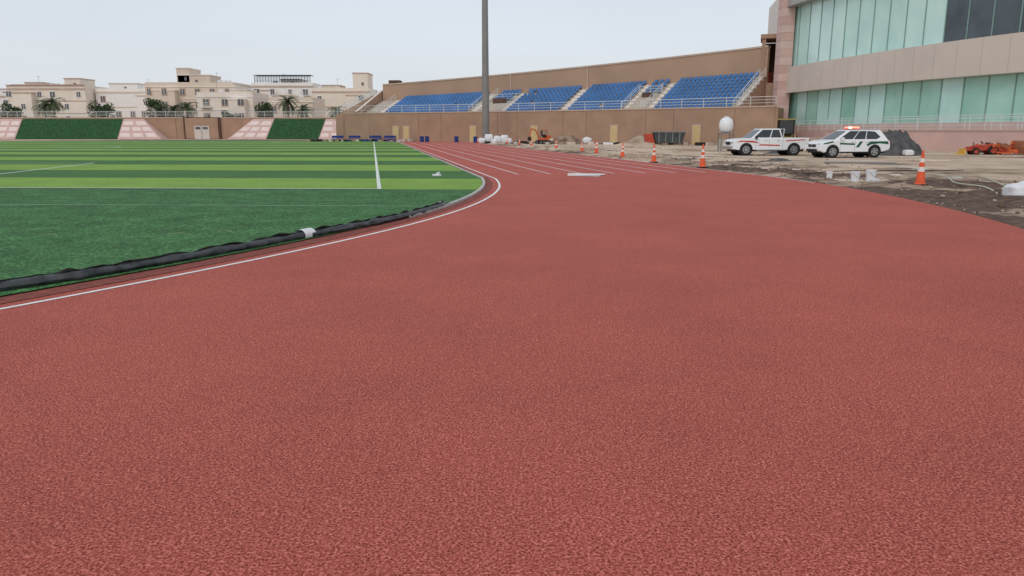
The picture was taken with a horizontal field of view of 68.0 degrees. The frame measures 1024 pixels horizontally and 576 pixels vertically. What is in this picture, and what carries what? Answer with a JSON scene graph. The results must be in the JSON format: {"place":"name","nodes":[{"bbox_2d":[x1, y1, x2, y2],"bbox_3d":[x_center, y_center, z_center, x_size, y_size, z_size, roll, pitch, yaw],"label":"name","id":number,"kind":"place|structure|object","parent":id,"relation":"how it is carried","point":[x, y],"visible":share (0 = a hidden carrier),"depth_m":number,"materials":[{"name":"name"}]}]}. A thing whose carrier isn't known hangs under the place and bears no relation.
{"place":"outdoors","nodes":[
{"label":"outdoors","id":0,"kind":"place"},
{"bbox_2d":[0,140,481,295],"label":"football pitch","id":1,"kind":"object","parent":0,"point":[95,203],"visible":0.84,"depth_m":19.34,"materials":[{"name":"green plant"}]},
{"bbox_2d":[0,200,449,291],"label":"rolled fabric edge","id":2,"kind":"object","parent":1,"relation":"on","point":[66,274],"visible":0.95,"depth_m":9.12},
{"bbox_2d":[295,228,315,237],"bbox_3d":[-3.048,-0.816,11.185,0.220,0.118,0.246,5,13,24],"label":"white tape","id":3,"kind":"object","parent":2,"relation":"on","point":[308,232],"visible":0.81,"depth_m":11.14,"materials":[{"name":"white plastic"}]},
{"bbox_2d":[57,140,484,217],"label":"track kerb","id":4,"kind":"structure","parent":1,"relation":"on","point":[463,198],"depth_m":19.53,"materials":[{"name":"concrete"}]},
{"bbox_2d":[0,0,775,90],"label":"sky","id":5,"kind":"structure","parent":0,"point":[104,42],"materials":[{"name":"white"}]},
{"bbox_2d":[0,140,1023,575],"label":"running track","id":6,"kind":"structure","parent":0,"point":[612,370],"depth_m":4.55,"materials":[{"name":"rubber"}]},
{"bbox_2d":[0,143,492,303],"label":"track edge strip","id":7,"kind":"object","parent":6,"relation":"on","point":[115,278],"visible":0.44,"depth_m":9.26,"materials":[{"name":"rubber"}]},
{"bbox_2d":[0,140,808,308],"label":"track lane lines","id":8,"kind":"object","parent":6,"relation":"on","point":[496,191],"visible":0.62,"depth_m":12.31,"materials":[{"name":"paint"}]},
{"bbox_2d":[567,173,603,175],"bbox_3d":[2.572,-4.104,27.429,1.635,0.018,1.769,4,12,19],"label":"flat board","id":9,"kind":"object","parent":6,"relation":"on","point":[582,174],"visible":1,"depth_m":27.38,"materials":[{"name":"white wood"}]},
{"bbox_2d":[0,139,1023,174],"bbox_3d":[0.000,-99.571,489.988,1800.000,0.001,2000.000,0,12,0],"label":"ground","id":10,"kind":"structure","parent":0,"point":[1006,163],"depth_m":47.07,"materials":[{"name":"soil"}]},
{"bbox_2d":[0,84,8,116],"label":"villa","id":11,"kind":"object","parent":10,"relation":"on","point":[3,98],"visible":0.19,"depth_m":208.88,"materials":[{"name":"beige paint"}]},
{"bbox_2d":[0,119,21,138],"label":"pink bank","id":12,"kind":"structure","parent":10,"relation":"on","point":[9,125],"depth_m":152.17,"materials":[{"name":"pink concrete"}]},
{"bbox_2d":[0,102,26,116],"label":"broadleaf tree","id":13,"kind":"object","parent":10,"relation":"on","point":[4,105],"visible":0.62,"depth_m":174.86,"materials":[{"name":"green plant"}]},
{"bbox_2d":[31,100,52,116],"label":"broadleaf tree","id":14,"kind":"object","parent":10,"relation":"on","point":[39,107],"visible":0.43,"depth_m":165.60,"materials":[{"name":"green plant"}]},
{"bbox_2d":[37,96,65,116],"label":"palm tree","id":15,"kind":"object","parent":10,"relation":"on","point":[54,105],"visible":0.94,"depth_m":163.67,"materials":[{"name":"green plant"}]},
{"bbox_2d":[5,78,104,116],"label":"villa","id":16,"kind":"object","parent":10,"relation":"on","point":[77,94],"visible":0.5,"depth_m":194.01,"materials":[{"name":"beige paint"}]},
{"bbox_2d":[5,91,81,116],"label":"windows and door","id":17,"kind":"structure","parent":16,"relation":"in","point":[8,94],"depth_m":193.80,"materials":[{"name":"grey glass"}]},
{"bbox_2d":[15,119,122,138],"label":"green bank","id":18,"kind":"structure","parent":10,"relation":"on","point":[69,128],"depth_m":151.83,"materials":[{"name":"green plant"}]},
{"bbox_2d":[86,100,115,116],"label":"broadleaf tree","id":19,"kind":"object","parent":10,"relation":"on","point":[106,106],"visible":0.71,"depth_m":161.23,"materials":[{"name":"green plant"}]},
{"bbox_2d":[94,83,146,116],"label":"villa","id":20,"kind":"object","parent":10,"relation":"on","point":[125,96],"visible":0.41,"depth_m":198.15,"materials":[{"name":"beige paint"}]},
{"bbox_2d":[100,96,145,116],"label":"windows and door","id":21,"kind":"structure","parent":20,"relation":"in","point":[103,98],"depth_m":198.68,"materials":[{"name":"grey glass"}]},
{"bbox_2d":[118,119,167,138],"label":"pink bank","id":22,"kind":"structure","parent":10,"relation":"on","point":[159,134],"depth_m":151.83,"materials":[{"name":"stone"}]},
{"bbox_2d":[120,133,129,136],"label":"pale tile","id":23,"kind":"object","parent":22,"relation":"on","point":[124,134],"visible":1,"depth_m":151.17,"materials":[{"name":"tile"}]},
{"bbox_2d":[123,121,132,124],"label":"pale tile","id":24,"kind":"object","parent":22,"relation":"on","point":[128,123],"visible":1,"depth_m":152.48,"materials":[{"name":"pink tile"}]},
{"bbox_2d":[133,133,142,136],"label":"pale tile","id":25,"kind":"object","parent":22,"relation":"on","point":[137,134],"visible":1,"depth_m":151.12,"materials":[{"name":"tile"}]},
{"bbox_2d":[136,121,146,124],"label":"pale tile","id":26,"kind":"object","parent":22,"relation":"on","point":[140,123],"visible":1,"depth_m":152.48,"materials":[{"name":"pink tile"}]},
{"bbox_2d":[145,133,156,136],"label":"pale tile","id":27,"kind":"object","parent":22,"relation":"on","point":[150,135],"visible":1,"depth_m":151.12,"materials":[{"name":"tile"}]},
{"bbox_2d":[143,98,168,116],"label":"broadleaf tree","id":28,"kind":"object","parent":10,"relation":"on","point":[156,105],"visible":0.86,"depth_m":163.16,"materials":[{"name":"green plant"}]},
{"bbox_2d":[0,115,345,139],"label":"wall","id":29,"kind":"structure","parent":10,"relation":"on","point":[167,127],"depth_m":153.53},
{"bbox_2d":[0,111,342,116],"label":"railing","id":30,"kind":"object","parent":29,"relation":"on","point":[168,111],"visible":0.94,"depth_m":153.33,"materials":[{"name":"white metal"}]},
{"bbox_2d":[183,117,221,138],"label":"gate","id":31,"kind":"structure","parent":29,"relation":"attached to","point":[202,127],"depth_m":153.22,"materials":[{"name":"metal"}]},
{"bbox_2d":[161,103,186,116],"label":"palm tree","id":32,"kind":"object","parent":10,"relation":"on","point":[172,114],"visible":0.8,"depth_m":163.34,"materials":[{"name":"green plant"}]},
{"bbox_2d":[176,102,199,116],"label":"palm tree","id":33,"kind":"object","parent":10,"relation":"on","point":[188,108],"visible":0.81,"depth_m":165.23,"materials":[{"name":"green plant"}]},
{"bbox_2d":[144,68,250,116],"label":"villa","id":34,"kind":"object","parent":10,"relation":"on","point":[190,82],"visible":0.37,"depth_m":182.12,"materials":[{"name":"beige paint"}]},
{"bbox_2d":[146,88,229,116],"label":"windows and door","id":35,"kind":"structure","parent":34,"relation":"in","point":[182,90],"depth_m":181.97,"materials":[{"name":"grey glass"}]},
{"bbox_2d":[221,110,239,116],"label":"broadleaf tree","id":36,"kind":"object","parent":10,"relation":"on","point":[225,114],"visible":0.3,"depth_m":171.00,"materials":[{"name":"green plant"}]},
{"bbox_2d":[195,84,268,116],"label":"villa","id":37,"kind":"object","parent":10,"relation":"on","point":[239,100],"visible":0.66,"depth_m":175.79,"materials":[{"name":"beige paint"}]},
{"bbox_2d":[199,99,244,116],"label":"windows and door","id":38,"kind":"structure","parent":37,"relation":"in","point":[206,102],"depth_m":174.99,"materials":[{"name":"grey glass"}]},
{"bbox_2d":[228,119,273,138],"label":"pink bank","id":39,"kind":"structure","parent":10,"relation":"on","point":[252,126],"depth_m":151.60,"materials":[{"name":"stone"}]},
{"bbox_2d":[260,121,271,124],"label":"pale tile","id":40,"kind":"object","parent":39,"relation":"on","point":[266,123],"visible":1,"depth_m":152.48,"materials":[{"name":"pink tile"}]},
{"bbox_2d":[254,101,273,116],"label":"broadleaf tree","id":41,"kind":"object","parent":10,"relation":"on","point":[266,106],"visible":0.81,"depth_m":162.53,"materials":[{"name":"green plant"}]},
{"bbox_2d":[251,75,320,100],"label":"villa","id":42,"kind":"object","parent":10,"relation":"on","point":[287,86],"visible":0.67,"depth_m":196.57,"materials":[{"name":"beige paint"}]},
{"bbox_2d":[253,88,310,96],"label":"windows and door","id":43,"kind":"structure","parent":42,"relation":"in","point":[305,92],"depth_m":195.84,"materials":[{"name":"grey glass"}]},
{"bbox_2d":[277,95,298,116],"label":"palm tree","id":44,"kind":"object","parent":10,"relation":"on","point":[286,102],"visible":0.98,"depth_m":164.15,"materials":[{"name":"green plant"}]},
{"bbox_2d":[266,119,325,138],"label":"green bank","id":45,"kind":"structure","parent":10,"relation":"on","point":[295,128],"depth_m":151.83,"materials":[{"name":"green plant"}]},
{"bbox_2d":[268,86,324,116],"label":"villa","id":46,"kind":"object","parent":10,"relation":"on","point":[317,105],"visible":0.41,"depth_m":175.20,"materials":[{"name":"beige paint"}]},
{"bbox_2d":[271,106,307,113],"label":"windows and door","id":47,"kind":"structure","parent":46,"relation":"in","point":[274,108],"depth_m":173.55,"materials":[{"name":"grey glass"}]},
{"bbox_2d":[291,103,314,116],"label":"palm tree","id":48,"kind":"object","parent":10,"relation":"on","point":[303,108],"visible":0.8,"depth_m":168.03,"materials":[{"name":"green plant"}]},
{"bbox_2d":[319,119,335,138],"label":"pink bank","id":49,"kind":"structure","parent":10,"relation":"on","point":[334,128],"depth_m":151.71,"materials":[{"name":"pink concrete"}]},
{"bbox_2d":[323,127,332,130],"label":"pale tile","id":50,"kind":"object","parent":49,"relation":"on","point":[328,129],"visible":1,"depth_m":151.80,"materials":[{"name":"tile"}]},
{"bbox_2d":[325,106,342,116],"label":"palm tree","id":51,"kind":"object","parent":10,"relation":"on","point":[333,114],"visible":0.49,"depth_m":166.86,"materials":[{"name":"green plant"}]},
{"bbox_2d":[311,73,377,116],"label":"villa","id":52,"kind":"object","parent":10,"relation":"on","point":[335,95],"visible":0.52,"depth_m":192.27,"materials":[{"name":"beige paint"}]},
{"bbox_2d":[317,95,364,101],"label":"windows and door","id":53,"kind":"structure","parent":52,"relation":"in","point":[318,96],"depth_m":190.47,"materials":[{"name":"grey glass"}]},
{"bbox_2d":[307,139,416,141],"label":"stacked materials","id":54,"kind":"object","parent":10,"relation":"on","point":[362,140],"visible":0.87,"depth_m":113.97,"materials":[{"name":"blue plastic"}]},
{"bbox_2d":[501,135,508,141],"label":"bulk bag","id":55,"kind":"object","parent":10,"relation":"on","point":[503,138],"visible":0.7,"depth_m":98.68,"materials":[{"name":"white fabric"}]},
{"bbox_2d":[335,45,783,144],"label":"grandstand","id":56,"kind":"object","parent":10,"relation":"on","point":[698,97],"visible":0.96,"depth_m":105.12,"materials":[{"name":"concrete"}]},
{"bbox_2d":[369,112,734,144],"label":"doors","id":57,"kind":"structure","parent":56,"relation":"in","point":[696,128],"depth_m":105.67,"materials":[{"name":"metal"}]},
{"bbox_2d":[551,135,584,143],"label":"sand heap","id":58,"kind":"object","parent":10,"relation":"on","point":[567,138],"visible":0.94,"depth_m":94.39,"materials":[{"name":"sand"}]},
{"bbox_2d":[582,137,591,143],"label":"bulk bag","id":59,"kind":"object","parent":10,"relation":"on","point":[585,140],"visible":0.73,"depth_m":95.73,"materials":[{"name":"white fabric"}]},
{"bbox_2d":[615,141,657,144],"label":"sand heap","id":60,"kind":"object","parent":10,"relation":"on","point":[636,143],"visible":0.91,"depth_m":87.69,"materials":[{"name":"sand"}]},
{"bbox_2d":[629,135,644,141],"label":"sand heap","id":61,"kind":"object","parent":10,"relation":"on","point":[638,138],"visible":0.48,"depth_m":93.68,"materials":[{"name":"beige sand"}]},
{"bbox_2d":[644,131,686,143],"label":"waste skip","id":62,"kind":"object","parent":10,"relation":"on","point":[654,137],"visible":0.97,"depth_m":89.40,"materials":[{"name":"metal"}]},
{"bbox_2d":[717,116,734,150],"bbox_3d":[17.100,-12.326,60.763,1.120,2.740,1.120,0,12,0],"label":"water tank","id":63,"kind":"object","parent":10,"relation":"on","point":[725,124],"visible":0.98,"depth_m":60.33,"materials":[{"name":"white paint"}]},
{"bbox_2d":[495,143,1023,213],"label":"rubble stones","id":64,"kind":"object","parent":10,"relation":"on","point":[994,200],"visible":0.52,"depth_m":31.26,"materials":[{"name":"stone"}]},
{"bbox_2d":[760,34,776,105],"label":"stand end tower","id":65,"kind":"structure","parent":10,"relation":"on","point":[768,38],"depth_m":94.83,"materials":[{"name":"brown concrete"}]},
{"bbox_2d":[767,0,778,43],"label":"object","id":66,"kind":"structure","parent":10,"relation":"on","point":[773,19],"depth_m":101.57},
{"bbox_2d":[772,0,795,118],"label":"stone pier","id":67,"kind":"structure","parent":10,"relation":"on","point":[785,37],"depth_m":90.85,"materials":[{"name":"stone"}]},
{"bbox_2d":[777,119,797,137],"bbox_3d":[22.399,-12.503,62.003,2.052,2.584,4.928,3,12,15],"label":"tractor","id":68,"kind":"object","parent":10,"relation":"on","point":[788,125],"visible":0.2,"depth_m":62.17,"materials":[{"name":"metal"}]},
{"bbox_2d":[798,137,822,141],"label":"wall","id":69,"kind":"structure","parent":10,"relation":"on","point":[814,138],"depth_m":81.43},
{"bbox_2d":[804,127,890,157],"bbox_3d":[20.752,-9.014,47.050,4.655,1.878,2.200,-2,12,-8],"label":"police car","id":70,"kind":"object","parent":10,"relation":"on","point":[863,142],"visible":0.98,"depth_m":46.31,"materials":[{"name":"white paint"}]},
{"bbox_2d":[879,129,921,155],"bbox_3d":[25.835,-9.874,51.455,4.310,1.743,3.146,0,12,0],"label":"tarp covered heap","id":71,"kind":"object","parent":10,"relation":"on","point":[900,141],"visible":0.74,"depth_m":50.52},
{"bbox_2d":[902,150,913,155],"bbox_3d":[26.005,-8.875,49.840,0.636,0.400,0.656,0,12,0],"label":"white sack","id":72,"kind":"object","parent":10,"relation":"on","point":[907,152],"visible":1,"depth_m":49.59,"materials":[{"name":"white fabric"}]},
{"bbox_2d":[794,122,1023,136],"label":"plinth","id":73,"kind":"structure","parent":10,"relation":"on","point":[815,130],"depth_m":70.54,"materials":[{"name":"pink stone"}]},
{"bbox_2d":[788,73,1023,124],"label":"glazing","id":74,"kind":"structure","parent":73,"relation":"on","point":[1000,94],"depth_m":70.11,"materials":[{"name":"teal glass"}]},
{"bbox_2d":[785,32,1023,93],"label":"spandrel band","id":75,"kind":"object","parent":74,"relation":"on","point":[991,55],"visible":0.94,"depth_m":68.57,"materials":[{"name":"metal"}]},
{"bbox_2d":[792,0,1023,65],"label":"glazing","id":76,"kind":"structure","parent":75,"relation":"on","point":[1007,16],"depth_m":72.88,"materials":[{"name":"teal glass"}]},
{"bbox_2d":[795,0,1023,124],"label":"mullions","id":77,"kind":"object","parent":73,"relation":"on","point":[903,47],"visible":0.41,"depth_m":72.82,"materials":[{"name":"metal"}]},
{"bbox_2d":[825,129,1023,151],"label":"wall","id":78,"kind":"structure","parent":10,"relation":"on","point":[943,140],"depth_m":60.68,"materials":[{"name":"pink stone"}]},
{"bbox_2d":[795,114,1023,131],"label":"railing","id":79,"kind":"object","parent":78,"relation":"on","point":[940,121],"visible":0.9,"depth_m":65.64,"materials":[{"name":"silver metal"}]},
{"bbox_2d":[954,141,998,154],"bbox_3d":[32.495,-9.799,53.204,2.628,0.968,1.094,2,12,12],"label":"wheel loader","id":80,"kind":"object","parent":10,"relation":"on","point":[975,150],"visible":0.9,"depth_m":52.82,"materials":[{"name":"orange metal"}]},
{"bbox_2d":[975,141,1017,154],"bbox_3d":[34.143,-9.738,53.028,3.779,1.015,1.900,0,12,0],"label":"vehicle","id":81,"kind":"object","parent":10,"relation":"on","point":[1004,148],"visible":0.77,"depth_m":52.61,"materials":[{"name":"metal"}]},
{"bbox_2d":[1010,140,1023,153],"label":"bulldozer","id":82,"kind":"object","parent":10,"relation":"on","point":[1019,146],"visible":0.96,"depth_m":52.44,"materials":[{"name":"orange metal"}]},
{"bbox_2d":[483,143,1023,228],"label":"dug soil","id":83,"kind":"structure","parent":0,"point":[973,204],"depth_m":26.20,"materials":[{"name":"brown soil"}]},
{"bbox_2d":[482,0,488,137],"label":"floodlight mast","id":84,"kind":"object","parent":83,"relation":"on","point":[485,90],"visible":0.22,"depth_m":100.93,"materials":[{"name":"metal"}]},
{"bbox_2d":[485,134,492,142],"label":"bulk bag","id":85,"kind":"object","parent":83,"relation":"on","point":[488,137],"visible":0.71,"depth_m":98.67,"materials":[{"name":"white fabric"}]},
{"bbox_2d":[527,128,551,143],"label":"mini excavator","id":86,"kind":"object","parent":83,"relation":"on","point":[544,139],"visible":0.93,"depth_m":93.73,"materials":[{"name":"orange metal"}]},
{"bbox_2d":[485,141,716,145],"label":"construction debris","id":87,"kind":"object","parent":83,"relation":"on","point":[612,143],"visible":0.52,"depth_m":92.51,"materials":[{"name":"soil"}]},
{"bbox_2d":[620,143,624,157],"bbox_3d":[6.650,-8.281,45.669,0.360,0.860,0.360,-8,14,-33],"label":"traffic cone","id":88,"kind":"object","parent":83,"relation":"on","point":[622,152],"visible":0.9,"depth_m":45.61,"materials":[{"name":"orange plastic"}]},
{"bbox_2d":[649,144,657,162],"bbox_3d":[7.150,-6.778,38.219,0.360,0.930,0.360,-3,12,-13],"label":"traffic cone","id":89,"kind":"object","parent":83,"relation":"on","point":[653,159],"visible":1,"depth_m":38.16,"materials":[{"name":"orange plastic"}]},
{"bbox_2d":[697,144,707,167],"bbox_3d":[8.250,-5.705,32.825,0.360,1.010,0.360,-4,12,-19],"label":"traffic cone","id":90,"kind":"object","parent":83,"relation":"on","point":[702,162],"visible":1,"depth_m":32.77,"materials":[{"name":"orange plastic"}]},
{"bbox_2d":[729,163,755,165],"bbox_3d":[10.643,-5.684,35.089,2.429,0.157,1.656,0,12,0],"label":"soil heap","id":91,"kind":"object","parent":83,"relation":"on","point":[738,164],"visible":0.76,"depth_m":34.80,"materials":[{"name":"soil"}]},
{"bbox_2d":[722,129,809,155],"bbox_3d":[17.180,-9.864,51.369,5.380,1.801,2.260,-1,12,-4],"label":"pickup truck","id":92,"kind":"object","parent":83,"relation":"on","point":[761,140],"visible":0.98,"depth_m":50.51,"materials":[{"name":"white paint"}]},
{"bbox_2d":[766,158,790,160],"bbox_3d":[14.233,-6.827,40.484,1.532,0.214,0.969,0,12,0],"label":"black plastic sheet","id":93,"kind":"object","parent":83,"relation":"on","point":[777,159],"visible":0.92,"depth_m":40.24,"materials":[{"name":"grey plastic"}]},
{"bbox_2d":[779,164,837,168],"bbox_3d":[12.966,-5.289,33.057,2.982,0.206,2.688,6,13,28],"label":"soil heap","id":94,"kind":"object","parent":83,"relation":"on","point":[810,166],"visible":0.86,"depth_m":32.66,"materials":[{"name":"beige soil"}]},
{"bbox_2d":[793,172,835,177],"bbox_3d":[10.983,-4.061,27.233,2.120,0.157,2.100,0,12,0],"label":"soil heap","id":95,"kind":"object","parent":83,"relation":"on","point":[811,174],"visible":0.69,"depth_m":26.85,"materials":[{"name":"soil"}]},
{"bbox_2d":[826,171,832,178],"bbox_3d":[10.605,-3.776,25.369,0.219,0.232,0.230,7,13,29],"label":"plastic bucket","id":96,"kind":"object","parent":83,"relation":"on","point":[829,174],"visible":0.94,"depth_m":25.29,"materials":[{"name":"white paint"}]},
{"bbox_2d":[850,171,860,181],"bbox_3d":[10.754,-3.488,23.779,0.303,0.312,0.312,-7,14,-32],"label":"plastic bucket","id":97,"kind":"object","parent":83,"relation":"on","point":[855,176],"visible":0.99,"depth_m":23.69,"materials":[{"name":"white paint"}]},
{"bbox_2d":[824,161,896,163],"bbox_3d":[16.461,-5.929,35.923,3.178,0.120,0.352,4,12,18],"label":"metal pipe","id":98,"kind":"object","parent":83,"relation":"on","point":[849,162],"visible":1,"depth_m":35.87,"materials":[{"name":"metal"}]},
{"bbox_2d":[866,170,876,181],"bbox_3d":[11.155,-3.477,23.578,0.324,0.372,0.333,-9,15,-37],"label":"plastic bucket","id":99,"kind":"object","parent":83,"relation":"on","point":[871,174],"visible":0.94,"depth_m":23.47,"materials":[{"name":"white paint"}]},
{"bbox_2d":[801,170,958,173],"bbox_3d":[13.744,-4.345,28.205,7.642,0.068,1.010,-3,12,-15],"label":"black hose","id":100,"kind":"object","parent":83,"relation":"on","point":[884,170],"visible":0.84,"depth_m":28.23,"materials":[{"name":"rubber"}]},
{"bbox_2d":[886,165,913,166],"bbox_3d":[16.900,-5.317,33.109,1.100,0.050,0.100,5,13,21],"label":"construction plank","id":101,"kind":"object","parent":83,"relation":"on","point":[899,166],"visible":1,"depth_m":33.08,"materials":[{"name":"wood"}]},
{"bbox_2d":[914,151,927,184],"bbox_3d":[11.840,-3.459,21.954,0.360,1.010,0.360,10,15,39],"label":"traffic cone","id":102,"kind":"object","parent":83,"relation":"on","point":[920,178],"visible":0.94,"depth_m":21.90,"materials":[{"name":"orange plastic"}]},
{"bbox_2d":[892,171,974,174],"bbox_3d":[15.866,-4.380,28.715,3.946,0.183,2.495,0,12,0],"label":"soil heap","id":103,"kind":"object","parent":83,"relation":"on","point":[945,172],"visible":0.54,"depth_m":28.20,"materials":[{"name":"beige soil"}]},
{"bbox_2d":[925,173,997,193],"bbox_3d":[13.456,-3.288,23.163,0.342,0.101,9.808,4,12,19],"label":"pale hose","id":104,"kind":"object","parent":83,"relation":"on","point":[963,183],"visible":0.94,"depth_m":21.47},
{"bbox_2d":[939,181,1003,188],"bbox_3d":[13.647,-3.018,22.112,2.632,0.186,1.585,0,12,0],"label":"soil heap","id":105,"kind":"object","parent":83,"relation":"on","point":[990,184],"visible":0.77,"depth_m":21.81,"materials":[{"name":"soil"}]},
{"bbox_2d":[977,177,1007,185],"bbox_3d":[13.813,-2.965,21.281,0.771,0.226,3.684,3,12,13],"label":"pale hose","id":106,"kind":"object","parent":83,"relation":"on","point":[992,180],"visible":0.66,"depth_m":21.70,"materials":[{"name":"beige plastic"}]},
{"bbox_2d":[988,195,1023,205],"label":"soil heap","id":107,"kind":"object","parent":83,"relation":"on","point":[1009,198],"visible":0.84,"depth_m":17.07,"materials":[{"name":"soil"}]},
{"bbox_2d":[1001,183,1023,195],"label":"white sack","id":108,"kind":"object","parent":107,"relation":"on","point":[1014,189],"visible":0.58,"depth_m":17.76,"materials":[{"name":"white fabric"}]},
{"bbox_2d":[788,0,817,7],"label":"roof fascia","id":109,"kind":"structure","parent":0,"point":[795,3],"depth_m":87.73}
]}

